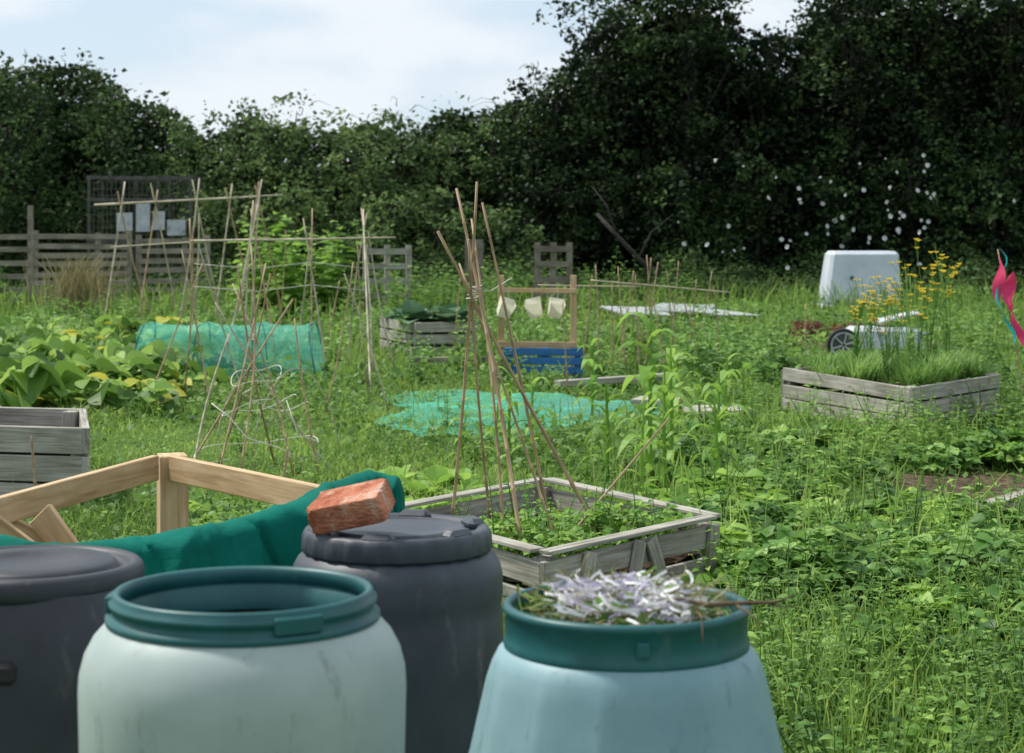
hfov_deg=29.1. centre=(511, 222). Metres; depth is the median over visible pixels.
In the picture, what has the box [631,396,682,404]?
paving slab
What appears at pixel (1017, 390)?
weed plant
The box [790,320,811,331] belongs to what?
red salad plant
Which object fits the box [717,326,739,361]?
potato plant
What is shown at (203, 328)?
courgette plant
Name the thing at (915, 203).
ivy bush
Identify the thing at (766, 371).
potato plant
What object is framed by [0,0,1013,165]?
sky
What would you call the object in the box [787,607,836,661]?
weed plant
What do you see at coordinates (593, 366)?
sweetcorn plant
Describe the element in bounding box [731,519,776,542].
strawberry plant
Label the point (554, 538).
pea plant
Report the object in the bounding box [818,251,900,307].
white container
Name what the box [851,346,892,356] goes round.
grassy herb
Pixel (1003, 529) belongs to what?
weed plant
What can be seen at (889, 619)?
weed plant
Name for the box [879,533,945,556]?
strawberry plant
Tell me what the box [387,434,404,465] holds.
weed plant
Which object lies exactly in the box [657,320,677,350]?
leafy crop
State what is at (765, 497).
bean plant
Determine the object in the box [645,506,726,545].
strawberry plant
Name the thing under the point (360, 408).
weed plant
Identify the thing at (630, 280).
nettle clump
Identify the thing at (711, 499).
strawberry plant
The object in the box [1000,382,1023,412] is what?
weed plant
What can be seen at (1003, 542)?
weed plant
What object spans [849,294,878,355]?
yellow flower plant
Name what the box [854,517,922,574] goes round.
weed plant
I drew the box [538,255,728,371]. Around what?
cane row
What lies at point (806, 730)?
weed plant
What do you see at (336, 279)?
bright shrub
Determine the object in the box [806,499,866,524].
bean plant
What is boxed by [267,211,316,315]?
bright shrub
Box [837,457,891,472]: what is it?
strawberry plant
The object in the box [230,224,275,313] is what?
bright shrub
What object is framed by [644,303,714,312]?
plastic sheet
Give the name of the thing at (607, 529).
seedling plant
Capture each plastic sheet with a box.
[599,306,675,315]
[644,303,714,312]
[683,309,760,316]
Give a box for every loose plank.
[408,356,486,362]
[554,373,663,386]
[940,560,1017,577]
[974,490,1023,508]
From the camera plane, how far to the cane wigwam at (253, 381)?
13.34 m
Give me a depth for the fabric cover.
5.71 m
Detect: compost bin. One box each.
[0,544,144,752]
[469,580,782,752]
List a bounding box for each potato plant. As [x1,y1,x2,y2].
[673,321,698,374]
[678,308,703,344]
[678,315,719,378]
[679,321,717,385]
[680,318,699,351]
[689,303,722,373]
[699,333,718,367]
[702,318,722,358]
[709,310,731,354]
[710,302,737,343]
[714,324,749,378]
[715,317,745,351]
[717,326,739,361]
[720,320,751,375]
[727,317,754,357]
[734,315,758,359]
[742,325,772,377]
[747,321,763,350]
[749,315,787,384]
[751,315,783,366]
[751,321,762,351]
[755,313,782,360]
[757,318,794,375]
[758,306,789,353]
[772,315,786,348]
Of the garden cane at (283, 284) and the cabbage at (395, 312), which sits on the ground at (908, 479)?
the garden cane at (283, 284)
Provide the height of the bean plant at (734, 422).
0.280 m
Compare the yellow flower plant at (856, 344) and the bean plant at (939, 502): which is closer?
the bean plant at (939, 502)
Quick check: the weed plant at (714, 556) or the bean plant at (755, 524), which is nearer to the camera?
the weed plant at (714, 556)
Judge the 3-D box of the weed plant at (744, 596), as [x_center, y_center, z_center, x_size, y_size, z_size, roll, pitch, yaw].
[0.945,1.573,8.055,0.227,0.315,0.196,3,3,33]
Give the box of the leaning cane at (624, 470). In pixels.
[564,417,669,540]
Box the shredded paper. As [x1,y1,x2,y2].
[541,569,718,624]
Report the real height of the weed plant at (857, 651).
0.366 m
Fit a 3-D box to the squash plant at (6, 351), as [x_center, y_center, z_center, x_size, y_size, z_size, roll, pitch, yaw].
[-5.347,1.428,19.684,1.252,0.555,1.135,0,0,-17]
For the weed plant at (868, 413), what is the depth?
15.21 m
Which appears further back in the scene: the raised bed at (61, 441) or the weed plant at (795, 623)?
the raised bed at (61, 441)
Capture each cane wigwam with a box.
[156,228,244,405]
[193,245,330,478]
[325,245,389,412]
[437,182,601,555]
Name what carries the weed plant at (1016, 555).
on the ground at (908, 479)
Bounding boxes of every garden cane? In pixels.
[30,436,36,485]
[278,230,285,342]
[282,447,288,476]
[323,280,339,360]
[453,279,460,351]
[562,304,567,393]
[636,315,641,391]
[672,261,678,326]
[805,303,806,357]
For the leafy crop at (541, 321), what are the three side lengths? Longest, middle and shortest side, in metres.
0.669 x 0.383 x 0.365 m
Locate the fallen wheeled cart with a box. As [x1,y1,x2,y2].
[827,311,929,357]
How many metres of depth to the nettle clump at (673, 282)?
38.03 m
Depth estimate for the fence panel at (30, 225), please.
39.34 m
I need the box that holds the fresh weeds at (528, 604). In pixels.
[513,564,730,624]
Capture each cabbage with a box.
[194,353,207,363]
[204,353,241,375]
[234,356,280,377]
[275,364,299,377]
[380,308,401,318]
[391,300,438,323]
[419,308,435,322]
[423,303,478,323]
[424,306,443,321]
[444,303,458,307]
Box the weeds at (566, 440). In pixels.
[0,280,1023,752]
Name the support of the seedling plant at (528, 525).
on the raised bed at (679, 544)
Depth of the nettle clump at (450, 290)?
34.72 m
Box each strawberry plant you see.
[644,452,723,480]
[644,459,709,481]
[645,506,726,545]
[647,418,712,442]
[651,500,732,524]
[661,492,772,523]
[681,494,734,505]
[683,435,742,452]
[702,453,747,467]
[729,450,765,459]
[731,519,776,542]
[734,433,783,455]
[735,497,795,524]
[735,576,826,618]
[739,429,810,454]
[740,449,790,459]
[751,431,799,441]
[755,512,817,535]
[760,449,838,473]
[780,563,876,600]
[783,465,840,482]
[786,445,839,463]
[793,453,838,464]
[801,445,883,465]
[819,540,910,577]
[827,461,898,483]
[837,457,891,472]
[837,559,943,597]
[838,458,889,479]
[852,524,923,553]
[859,520,917,544]
[863,528,954,564]
[871,567,974,602]
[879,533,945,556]
[879,552,934,568]
[880,518,958,538]
[885,547,1005,584]
[886,441,968,471]
[893,525,949,549]
[914,578,969,597]
[916,445,974,464]
[916,446,981,468]
[931,521,995,538]
[954,506,1006,522]
[956,511,1023,531]
[963,438,1023,465]
[965,430,1023,453]
[967,501,1023,525]
[969,525,1023,538]
[978,538,1022,556]
[983,519,1023,533]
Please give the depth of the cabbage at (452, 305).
25.89 m
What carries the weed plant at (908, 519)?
on the ground at (908, 479)
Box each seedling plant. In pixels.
[479,515,539,550]
[488,508,526,533]
[489,518,540,554]
[490,519,541,554]
[508,522,571,558]
[513,511,564,539]
[520,507,578,534]
[522,534,556,555]
[525,524,591,556]
[530,499,558,523]
[542,530,620,554]
[554,511,602,536]
[567,525,627,550]
[584,499,660,541]
[589,537,626,548]
[590,506,643,532]
[616,511,692,538]
[625,503,680,534]
[629,513,679,537]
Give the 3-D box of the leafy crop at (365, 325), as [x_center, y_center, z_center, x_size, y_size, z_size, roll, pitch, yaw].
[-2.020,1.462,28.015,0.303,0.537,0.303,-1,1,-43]
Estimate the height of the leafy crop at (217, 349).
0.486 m
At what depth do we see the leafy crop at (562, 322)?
29.61 m
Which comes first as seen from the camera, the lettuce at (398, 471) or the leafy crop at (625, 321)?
the lettuce at (398, 471)
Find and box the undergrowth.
[0,224,1023,302]
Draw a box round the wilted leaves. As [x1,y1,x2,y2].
[523,574,722,624]
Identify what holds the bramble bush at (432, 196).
on the ground at (908, 479)
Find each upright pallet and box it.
[363,245,411,311]
[465,239,483,302]
[534,242,572,310]
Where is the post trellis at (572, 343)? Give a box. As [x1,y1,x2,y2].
[498,275,576,375]
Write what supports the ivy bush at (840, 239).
on the ground at (908, 479)
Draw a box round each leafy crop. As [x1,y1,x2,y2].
[12,316,34,335]
[18,297,38,322]
[38,296,64,329]
[40,291,60,316]
[41,312,63,334]
[59,307,86,331]
[83,326,98,345]
[84,291,107,325]
[115,298,129,317]
[117,291,136,317]
[121,306,146,336]
[170,305,183,322]
[188,284,204,314]
[195,298,205,318]
[211,328,224,354]
[217,321,231,352]
[227,323,246,361]
[231,322,249,352]
[241,280,261,316]
[265,282,281,307]
[269,300,283,322]
[288,327,316,357]
[297,297,313,324]
[303,288,320,321]
[305,303,329,342]
[318,313,352,363]
[340,292,358,320]
[342,302,363,344]
[363,307,379,340]
[372,297,385,331]
[385,315,411,354]
[398,331,432,385]
[417,332,432,355]
[445,315,477,365]
[469,311,494,358]
[483,359,502,380]
[485,339,512,380]
[488,301,511,332]
[511,314,528,340]
[522,318,540,340]
[531,294,551,338]
[539,319,561,357]
[548,366,568,390]
[553,309,569,332]
[577,307,601,354]
[593,344,611,376]
[603,355,624,387]
[614,347,631,375]
[617,304,635,332]
[629,349,647,370]
[631,319,653,352]
[643,331,659,356]
[645,295,666,326]
[653,299,672,329]
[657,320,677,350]
[780,336,800,368]
[789,305,804,331]
[796,332,809,357]
[817,314,832,340]
[835,307,851,327]
[945,321,962,356]
[950,331,961,347]
[962,312,978,343]
[964,308,983,332]
[968,309,984,331]
[973,323,988,354]
[974,308,994,341]
[975,333,996,366]
[978,333,1000,365]
[981,317,997,346]
[989,328,1006,359]
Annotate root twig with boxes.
[656,595,801,643]
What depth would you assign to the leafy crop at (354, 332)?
27.26 m
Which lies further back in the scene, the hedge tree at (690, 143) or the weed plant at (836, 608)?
the hedge tree at (690, 143)
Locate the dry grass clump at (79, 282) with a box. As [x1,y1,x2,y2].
[22,252,135,317]
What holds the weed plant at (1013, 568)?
on the ground at (908, 479)
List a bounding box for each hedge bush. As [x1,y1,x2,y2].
[121,106,254,289]
[174,97,300,288]
[214,89,352,276]
[288,107,413,290]
[349,97,456,270]
[394,122,513,289]
[452,117,580,282]
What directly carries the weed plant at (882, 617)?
on the ground at (908, 479)
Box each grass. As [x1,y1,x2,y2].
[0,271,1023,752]
[0,293,1023,752]
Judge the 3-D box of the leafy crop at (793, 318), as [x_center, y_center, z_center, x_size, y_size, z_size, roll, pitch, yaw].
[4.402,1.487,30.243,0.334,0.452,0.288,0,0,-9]
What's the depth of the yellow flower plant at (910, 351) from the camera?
16.48 m
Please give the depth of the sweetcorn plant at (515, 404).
13.79 m
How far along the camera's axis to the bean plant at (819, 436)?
14.14 m
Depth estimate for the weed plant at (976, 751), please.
5.73 m
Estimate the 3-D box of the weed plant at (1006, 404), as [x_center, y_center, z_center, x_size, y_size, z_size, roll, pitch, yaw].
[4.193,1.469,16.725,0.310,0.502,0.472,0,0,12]
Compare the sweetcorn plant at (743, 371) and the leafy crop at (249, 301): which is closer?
the sweetcorn plant at (743, 371)
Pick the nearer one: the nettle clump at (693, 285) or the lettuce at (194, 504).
the lettuce at (194, 504)
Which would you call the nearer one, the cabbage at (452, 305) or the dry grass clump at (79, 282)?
the cabbage at (452, 305)
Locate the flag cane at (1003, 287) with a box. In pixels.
[992,249,1023,392]
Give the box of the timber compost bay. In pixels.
[0,452,318,542]
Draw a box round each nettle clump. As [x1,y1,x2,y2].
[0,253,8,305]
[191,249,211,303]
[194,268,208,304]
[204,253,225,304]
[224,258,238,305]
[369,257,388,312]
[382,245,404,309]
[389,283,401,308]
[391,257,414,303]
[394,261,423,300]
[398,270,415,306]
[412,264,432,303]
[417,276,435,305]
[419,268,443,308]
[420,261,442,306]
[433,261,457,304]
[438,262,456,304]
[438,266,453,302]
[441,280,450,306]
[443,262,467,306]
[448,271,483,315]
[466,262,488,309]
[479,274,496,320]
[483,257,488,283]
[484,255,496,298]
[488,279,497,309]
[491,259,516,302]
[492,275,521,324]
[503,245,525,307]
[510,252,529,298]
[557,253,573,287]
[578,266,597,308]
[580,263,591,293]
[583,264,597,297]
[594,264,612,308]
[603,246,628,301]
[622,255,642,305]
[623,267,640,301]
[655,275,666,303]
[656,255,678,302]
[678,265,700,303]
[678,266,693,301]
[686,264,703,301]
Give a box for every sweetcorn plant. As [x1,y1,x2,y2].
[444,397,481,460]
[475,396,527,473]
[479,363,540,463]
[511,375,555,451]
[573,335,616,417]
[578,382,632,481]
[610,310,696,486]
[615,406,678,506]
[626,368,701,487]
[636,348,705,464]
[652,345,704,447]
[684,399,745,485]
[685,367,754,482]
[685,370,713,425]
[704,353,755,424]
[731,361,768,423]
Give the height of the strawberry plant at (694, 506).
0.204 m
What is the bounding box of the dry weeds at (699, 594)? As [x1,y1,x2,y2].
[517,552,739,624]
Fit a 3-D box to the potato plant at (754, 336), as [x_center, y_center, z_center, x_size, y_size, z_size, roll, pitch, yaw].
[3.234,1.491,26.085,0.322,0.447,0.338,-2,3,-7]
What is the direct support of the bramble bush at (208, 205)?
on the ground at (908, 479)
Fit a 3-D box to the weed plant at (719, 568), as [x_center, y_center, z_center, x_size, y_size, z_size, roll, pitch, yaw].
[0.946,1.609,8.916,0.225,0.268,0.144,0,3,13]
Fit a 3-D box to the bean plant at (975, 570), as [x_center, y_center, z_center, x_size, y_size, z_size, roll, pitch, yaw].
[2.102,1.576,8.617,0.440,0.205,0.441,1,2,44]
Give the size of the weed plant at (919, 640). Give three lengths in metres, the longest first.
0.413 x 0.405 x 0.296 m
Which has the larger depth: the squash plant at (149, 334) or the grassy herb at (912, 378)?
the squash plant at (149, 334)
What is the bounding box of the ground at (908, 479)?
[0,297,1023,752]
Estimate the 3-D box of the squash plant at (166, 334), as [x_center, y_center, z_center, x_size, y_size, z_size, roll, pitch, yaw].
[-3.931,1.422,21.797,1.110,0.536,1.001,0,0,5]
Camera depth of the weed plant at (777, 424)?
14.81 m
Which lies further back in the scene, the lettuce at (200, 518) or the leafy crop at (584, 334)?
the leafy crop at (584, 334)
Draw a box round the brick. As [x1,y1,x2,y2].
[307,478,395,534]
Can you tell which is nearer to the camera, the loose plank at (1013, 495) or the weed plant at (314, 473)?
the loose plank at (1013, 495)
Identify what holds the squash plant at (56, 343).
on the ground at (908, 479)
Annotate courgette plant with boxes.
[0,316,70,344]
[0,318,37,346]
[15,329,82,344]
[44,316,86,328]
[71,322,120,341]
[72,315,139,336]
[76,325,154,344]
[94,314,164,338]
[126,316,191,334]
[175,320,250,348]
[186,318,249,351]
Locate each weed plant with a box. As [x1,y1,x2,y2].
[121,394,150,419]
[143,404,167,425]
[153,426,179,452]
[181,376,202,399]
[192,390,218,418]
[223,414,246,453]
[223,417,257,440]
[234,386,250,403]
[263,462,287,476]
[286,374,300,396]
[286,445,312,472]
[300,381,320,408]
[300,450,331,478]
[307,430,325,445]
[331,392,344,417]
[334,375,349,393]
[338,393,353,407]
[347,393,372,421]
[385,424,405,461]
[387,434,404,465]
[397,402,415,425]
[418,393,436,409]
[418,396,432,411]
[421,386,437,403]
[421,423,437,437]
[428,385,439,396]
[430,387,452,417]
[437,398,460,427]
[467,369,485,390]
[477,441,503,464]
[655,371,691,418]
[675,456,708,485]
[682,427,726,466]
[688,550,748,591]
[689,426,745,505]
[689,437,744,521]
[691,427,742,471]
[700,366,725,426]
[700,522,777,572]
[707,408,733,434]
[709,539,758,570]
[711,541,758,586]
[712,397,745,427]
[713,551,743,576]
[720,493,760,549]
[722,536,779,590]
[722,572,771,621]
[728,569,763,630]
[729,386,765,427]
[729,402,754,443]
[738,410,756,428]
[743,376,785,432]
[747,595,860,687]
[748,594,786,653]
[748,607,807,690]
[749,559,813,652]
[750,572,791,610]
[751,455,800,499]
[751,617,831,713]
[753,430,781,457]
[756,597,791,638]
[760,392,780,426]
[761,522,824,604]
[761,631,842,697]
[765,643,823,727]
[768,414,793,429]
[770,435,809,502]
[774,570,851,643]
[775,680,816,752]
[776,629,839,677]
[777,546,840,616]
[777,666,841,752]
[780,574,812,631]
[784,390,812,426]
[784,474,852,531]
[784,672,842,720]
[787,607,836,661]
[788,378,833,424]
[790,400,834,447]
[794,575,847,645]
[796,627,850,686]
[798,698,869,752]
[799,534,830,597]
[799,728,907,752]
[802,417,866,490]
[806,524,853,600]
[808,571,857,626]
[811,607,891,721]
[811,644,847,707]
[817,568,880,631]
[822,447,868,545]
[822,502,866,553]
[825,415,886,468]
[825,549,910,660]
[829,665,871,749]
[830,406,860,440]
[830,439,867,481]
[833,589,907,678]
[834,391,862,427]
[838,644,914,703]
[840,591,902,664]
[846,608,895,665]
[846,693,925,752]
[849,385,895,435]
[853,633,918,694]
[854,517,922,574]
[854,666,916,736]
[856,404,883,426]
[857,712,927,752]
[861,397,917,469]
[863,367,898,421]
[863,418,919,463]
[863,593,897,642]
[864,474,898,519]
[865,568,933,637]
[866,391,923,454]
[869,599,909,644]
[871,532,943,605]
[874,601,987,686]
[877,464,972,537]
[879,635,965,716]
[882,382,914,431]
[882,400,912,437]
[882,579,906,622]
[888,676,953,752]
[891,484,933,550]
[893,579,941,606]
[894,427,925,451]
[895,608,935,663]
[896,536,925,597]
[896,614,958,693]
[900,382,940,445]
[900,474,923,524]
[904,385,955,432]
[905,409,933,446]
[906,395,977,459]
[906,679,957,739]
[908,654,986,725]
[911,593,997,682]
[913,608,953,651]
[916,525,969,575]
[917,445,957,500]
[918,397,962,461]
[922,528,996,605]
[923,498,963,547]
[924,634,1009,707]
[924,685,1019,752]
[929,556,977,580]
[929,619,995,682]
[930,405,969,437]
[930,604,973,640]
[930,660,1008,729]
[931,566,967,632]
[933,410,947,439]
[934,462,983,539]
[937,692,995,752]
[938,705,1014,752]
[940,687,1007,752]
[944,405,971,439]
[948,523,1002,579]
[949,371,989,429]
[949,477,1004,522]
[949,515,1021,553]
[951,393,999,430]
[951,404,968,431]
[951,411,975,438]
[953,622,1023,747]
[956,722,1020,752]
[958,337,994,369]
[959,583,1010,613]
[960,635,1001,702]
[962,537,1023,613]
[963,341,1000,369]
[963,655,1022,713]
[963,704,1023,752]
[965,345,996,370]
[966,402,1009,432]
[969,551,1004,574]
[969,594,1015,641]
[970,626,1023,697]
[972,341,1016,380]
[979,594,1023,638]
[979,618,1023,683]
[980,510,1021,546]
[980,652,1023,750]
[984,462,1023,529]
[984,546,1015,579]
[986,519,1023,560]
[988,367,1021,424]
[988,618,1023,723]
[994,345,1023,396]
[994,411,1017,430]
[995,696,1023,752]
[996,386,1023,451]
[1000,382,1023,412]
[1001,558,1023,634]
[1006,543,1023,610]
[1007,371,1023,406]
[1007,544,1023,576]
[1015,402,1023,430]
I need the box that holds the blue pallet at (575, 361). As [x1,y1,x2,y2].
[504,348,582,377]
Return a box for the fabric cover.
[0,470,404,576]
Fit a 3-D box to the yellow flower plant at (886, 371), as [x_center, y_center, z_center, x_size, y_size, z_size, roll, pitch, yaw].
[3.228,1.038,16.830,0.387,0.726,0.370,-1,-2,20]
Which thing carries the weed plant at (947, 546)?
on the ground at (908, 479)
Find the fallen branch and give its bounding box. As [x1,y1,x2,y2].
[592,187,680,290]
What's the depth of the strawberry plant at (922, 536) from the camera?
9.34 m
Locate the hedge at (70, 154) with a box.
[0,0,1023,290]
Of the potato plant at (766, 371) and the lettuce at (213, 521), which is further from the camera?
the potato plant at (766, 371)
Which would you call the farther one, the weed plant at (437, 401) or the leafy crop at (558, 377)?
the leafy crop at (558, 377)
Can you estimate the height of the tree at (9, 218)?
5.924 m
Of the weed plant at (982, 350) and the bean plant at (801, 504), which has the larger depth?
the weed plant at (982, 350)
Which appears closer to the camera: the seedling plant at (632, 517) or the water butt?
the water butt
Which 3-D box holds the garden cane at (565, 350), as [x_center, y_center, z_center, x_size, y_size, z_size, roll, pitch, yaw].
[0.526,1.250,19.497,0.064,0.901,0.024,0,0,0]
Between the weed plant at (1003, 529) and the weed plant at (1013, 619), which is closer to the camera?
the weed plant at (1013, 619)
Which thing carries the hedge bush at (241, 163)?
on the ground at (908, 479)
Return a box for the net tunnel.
[134,322,321,382]
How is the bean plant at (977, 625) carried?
on the ground at (908, 479)
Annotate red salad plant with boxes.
[772,333,802,345]
[788,327,819,339]
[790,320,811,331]
[793,321,825,334]
[832,322,863,328]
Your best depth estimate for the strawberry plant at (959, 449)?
13.97 m
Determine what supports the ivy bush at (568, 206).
on the ground at (908, 479)
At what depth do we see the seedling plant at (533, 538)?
9.21 m
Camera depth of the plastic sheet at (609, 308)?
33.17 m
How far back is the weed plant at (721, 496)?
10.48 m
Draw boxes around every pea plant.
[454,495,508,531]
[454,497,486,516]
[483,476,549,556]
[495,476,535,539]
[516,472,585,557]
[517,501,562,557]
[520,479,554,527]
[538,492,564,520]
[542,508,573,556]
[580,465,615,530]
[582,476,609,526]
[587,486,638,538]
[601,517,617,545]
[627,483,666,539]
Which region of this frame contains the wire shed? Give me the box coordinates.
[86,175,202,295]
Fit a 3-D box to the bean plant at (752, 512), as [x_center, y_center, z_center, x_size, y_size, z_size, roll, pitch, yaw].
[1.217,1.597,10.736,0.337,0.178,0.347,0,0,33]
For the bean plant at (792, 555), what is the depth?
9.07 m
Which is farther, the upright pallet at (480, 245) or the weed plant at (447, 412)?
the upright pallet at (480, 245)
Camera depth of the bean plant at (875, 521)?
10.45 m
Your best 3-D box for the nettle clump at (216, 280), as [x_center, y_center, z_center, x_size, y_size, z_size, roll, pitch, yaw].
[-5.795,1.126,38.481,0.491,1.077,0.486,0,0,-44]
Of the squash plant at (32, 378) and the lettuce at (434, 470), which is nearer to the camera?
the lettuce at (434, 470)
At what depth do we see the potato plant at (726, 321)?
26.85 m
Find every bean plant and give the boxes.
[641,477,742,499]
[645,416,710,438]
[652,435,733,465]
[652,446,710,464]
[655,488,737,514]
[666,422,713,443]
[671,461,757,491]
[679,568,771,600]
[691,465,791,506]
[718,549,797,570]
[719,518,755,551]
[721,424,764,442]
[722,502,758,519]
[722,512,761,534]
[727,481,756,495]
[729,418,775,438]
[736,537,855,591]
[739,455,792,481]
[741,492,811,526]
[748,517,865,565]
[749,542,828,585]
[752,470,822,499]
[754,490,783,501]
[759,502,824,532]
[768,424,798,438]
[773,470,833,497]
[790,431,836,451]
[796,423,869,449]
[796,496,822,507]
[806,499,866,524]
[806,509,853,533]
[810,616,923,667]
[815,566,864,587]
[817,602,870,623]
[820,433,866,453]
[823,542,885,571]
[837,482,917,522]
[841,513,892,534]
[860,591,967,643]
[874,505,955,526]
[884,487,930,501]
[884,579,977,625]
[888,575,936,594]
[889,493,962,519]
[896,621,958,658]
[899,489,975,508]
[916,584,1023,634]
[929,619,1023,674]
[931,511,970,528]
[933,547,989,561]
[934,498,1006,518]
[934,513,1022,556]
[946,556,1022,601]
[947,423,1019,461]
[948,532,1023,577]
[955,617,1009,646]
[969,570,1023,622]
[972,440,1023,467]
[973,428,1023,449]
[985,627,1023,675]
[1011,601,1023,622]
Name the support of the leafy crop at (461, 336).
on the ground at (908, 479)
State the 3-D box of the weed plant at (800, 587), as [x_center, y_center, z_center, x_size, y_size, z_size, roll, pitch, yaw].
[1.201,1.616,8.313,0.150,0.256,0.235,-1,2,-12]
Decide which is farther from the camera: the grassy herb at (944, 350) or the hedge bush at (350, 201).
the hedge bush at (350, 201)
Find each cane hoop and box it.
[215,376,279,451]
[252,368,338,454]
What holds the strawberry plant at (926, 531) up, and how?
on the ground at (908, 479)
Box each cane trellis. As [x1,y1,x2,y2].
[94,178,282,320]
[187,191,395,389]
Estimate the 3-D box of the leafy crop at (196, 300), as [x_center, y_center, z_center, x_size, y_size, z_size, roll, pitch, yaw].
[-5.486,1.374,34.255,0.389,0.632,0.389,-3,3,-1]
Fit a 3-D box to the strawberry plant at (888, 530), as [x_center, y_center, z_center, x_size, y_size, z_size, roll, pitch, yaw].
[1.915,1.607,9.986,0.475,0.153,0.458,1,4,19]
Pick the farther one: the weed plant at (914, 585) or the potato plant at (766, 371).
the potato plant at (766, 371)
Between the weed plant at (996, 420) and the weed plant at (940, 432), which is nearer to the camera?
the weed plant at (940, 432)
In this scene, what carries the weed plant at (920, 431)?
on the ground at (908, 479)
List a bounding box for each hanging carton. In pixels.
[497,289,515,317]
[524,296,542,318]
[548,289,565,318]
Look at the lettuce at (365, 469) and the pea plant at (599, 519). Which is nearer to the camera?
the pea plant at (599, 519)
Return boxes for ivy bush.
[488,156,614,287]
[530,157,685,281]
[624,157,752,286]
[690,139,826,293]
[777,135,896,289]
[838,138,966,293]
[915,149,1023,288]
[1003,223,1023,280]
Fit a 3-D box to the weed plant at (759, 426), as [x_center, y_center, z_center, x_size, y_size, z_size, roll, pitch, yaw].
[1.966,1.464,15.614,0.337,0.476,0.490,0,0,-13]
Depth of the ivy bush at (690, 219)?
44.90 m
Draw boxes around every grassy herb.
[795,347,845,372]
[808,357,847,378]
[824,349,851,361]
[832,348,877,362]
[832,357,866,376]
[838,352,888,380]
[846,348,897,381]
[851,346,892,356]
[857,350,894,370]
[876,347,920,374]
[879,344,933,380]
[883,355,946,385]
[899,348,953,384]
[915,347,961,368]
[919,346,970,382]
[922,342,968,357]
[950,350,983,379]
[958,357,997,379]
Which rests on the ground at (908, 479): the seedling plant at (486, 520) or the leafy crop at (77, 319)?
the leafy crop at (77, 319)
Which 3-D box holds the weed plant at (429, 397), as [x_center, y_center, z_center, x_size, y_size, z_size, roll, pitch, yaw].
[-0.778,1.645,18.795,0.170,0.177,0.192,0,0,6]
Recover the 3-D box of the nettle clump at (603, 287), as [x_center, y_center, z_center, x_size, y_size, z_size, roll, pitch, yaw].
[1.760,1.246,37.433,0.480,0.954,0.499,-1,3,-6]
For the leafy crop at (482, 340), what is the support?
on the ground at (908, 479)
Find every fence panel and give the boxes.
[0,205,33,303]
[32,230,131,303]
[136,235,209,302]
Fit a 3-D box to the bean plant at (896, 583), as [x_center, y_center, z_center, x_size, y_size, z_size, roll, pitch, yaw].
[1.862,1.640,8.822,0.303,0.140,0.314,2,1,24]
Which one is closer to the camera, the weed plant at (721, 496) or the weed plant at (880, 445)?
the weed plant at (721, 496)
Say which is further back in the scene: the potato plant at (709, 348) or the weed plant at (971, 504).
the potato plant at (709, 348)
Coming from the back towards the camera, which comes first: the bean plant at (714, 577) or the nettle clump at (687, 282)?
the nettle clump at (687, 282)
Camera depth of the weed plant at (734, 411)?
14.86 m
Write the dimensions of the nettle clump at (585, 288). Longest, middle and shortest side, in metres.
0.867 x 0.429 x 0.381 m
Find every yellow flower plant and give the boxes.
[839,287,880,369]
[848,279,890,353]
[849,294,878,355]
[866,302,908,384]
[869,257,931,377]
[875,288,909,359]
[875,293,915,378]
[890,283,955,369]
[914,238,961,361]
[920,246,967,379]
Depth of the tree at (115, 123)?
44.54 m
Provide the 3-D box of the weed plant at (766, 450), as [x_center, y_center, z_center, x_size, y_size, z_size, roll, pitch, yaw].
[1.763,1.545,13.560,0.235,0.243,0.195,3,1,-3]
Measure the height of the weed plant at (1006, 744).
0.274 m
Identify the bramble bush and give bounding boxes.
[119,178,260,294]
[193,186,328,286]
[264,180,379,284]
[319,186,427,286]
[365,184,493,286]
[412,200,546,297]
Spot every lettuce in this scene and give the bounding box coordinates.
[189,500,222,513]
[193,520,222,525]
[197,511,221,522]
[211,497,236,509]
[227,509,259,518]
[359,468,376,472]
[384,464,417,480]
[398,476,416,485]
[404,480,450,497]
[405,496,413,501]
[408,498,428,508]
[415,464,462,489]
[420,497,460,508]
[448,478,484,494]
[452,468,478,484]
[456,494,489,501]
[489,489,510,495]
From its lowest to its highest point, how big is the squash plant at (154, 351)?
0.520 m
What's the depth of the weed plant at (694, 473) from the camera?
11.71 m
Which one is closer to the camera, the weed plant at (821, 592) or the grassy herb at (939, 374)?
the weed plant at (821, 592)
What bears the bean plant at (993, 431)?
on the ground at (908, 479)
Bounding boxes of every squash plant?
[0,326,61,348]
[0,345,26,361]
[0,356,87,407]
[0,371,13,406]
[9,350,94,389]
[16,337,88,358]
[19,332,104,351]
[28,348,65,357]
[31,372,129,410]
[58,350,151,371]
[63,350,132,397]
[64,356,191,400]
[87,326,176,348]
[87,381,185,414]
[89,376,144,392]
[103,331,215,371]
[109,340,229,385]
[123,378,186,406]
[124,326,204,364]
[129,369,210,391]
[176,355,191,362]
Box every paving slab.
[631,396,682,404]
[682,405,755,416]
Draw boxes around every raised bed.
[0,407,89,508]
[380,318,477,355]
[405,477,720,605]
[782,366,999,430]
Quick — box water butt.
[78,566,405,752]
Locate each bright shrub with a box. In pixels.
[226,218,278,307]
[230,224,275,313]
[252,215,304,314]
[259,217,295,290]
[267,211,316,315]
[269,240,307,307]
[290,226,337,313]
[294,228,332,313]
[312,232,346,300]
[314,220,372,314]
[319,235,359,306]
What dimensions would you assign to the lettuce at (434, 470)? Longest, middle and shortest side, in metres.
0.361 x 0.316 x 0.138 m
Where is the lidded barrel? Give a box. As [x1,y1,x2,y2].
[293,509,503,752]
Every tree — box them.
[0,50,109,285]
[0,74,36,279]
[0,84,207,284]
[473,60,626,275]
[507,0,683,284]
[576,0,797,292]
[692,34,866,287]
[752,0,946,280]
[826,0,1023,289]
[900,0,1023,284]
[1011,140,1023,287]

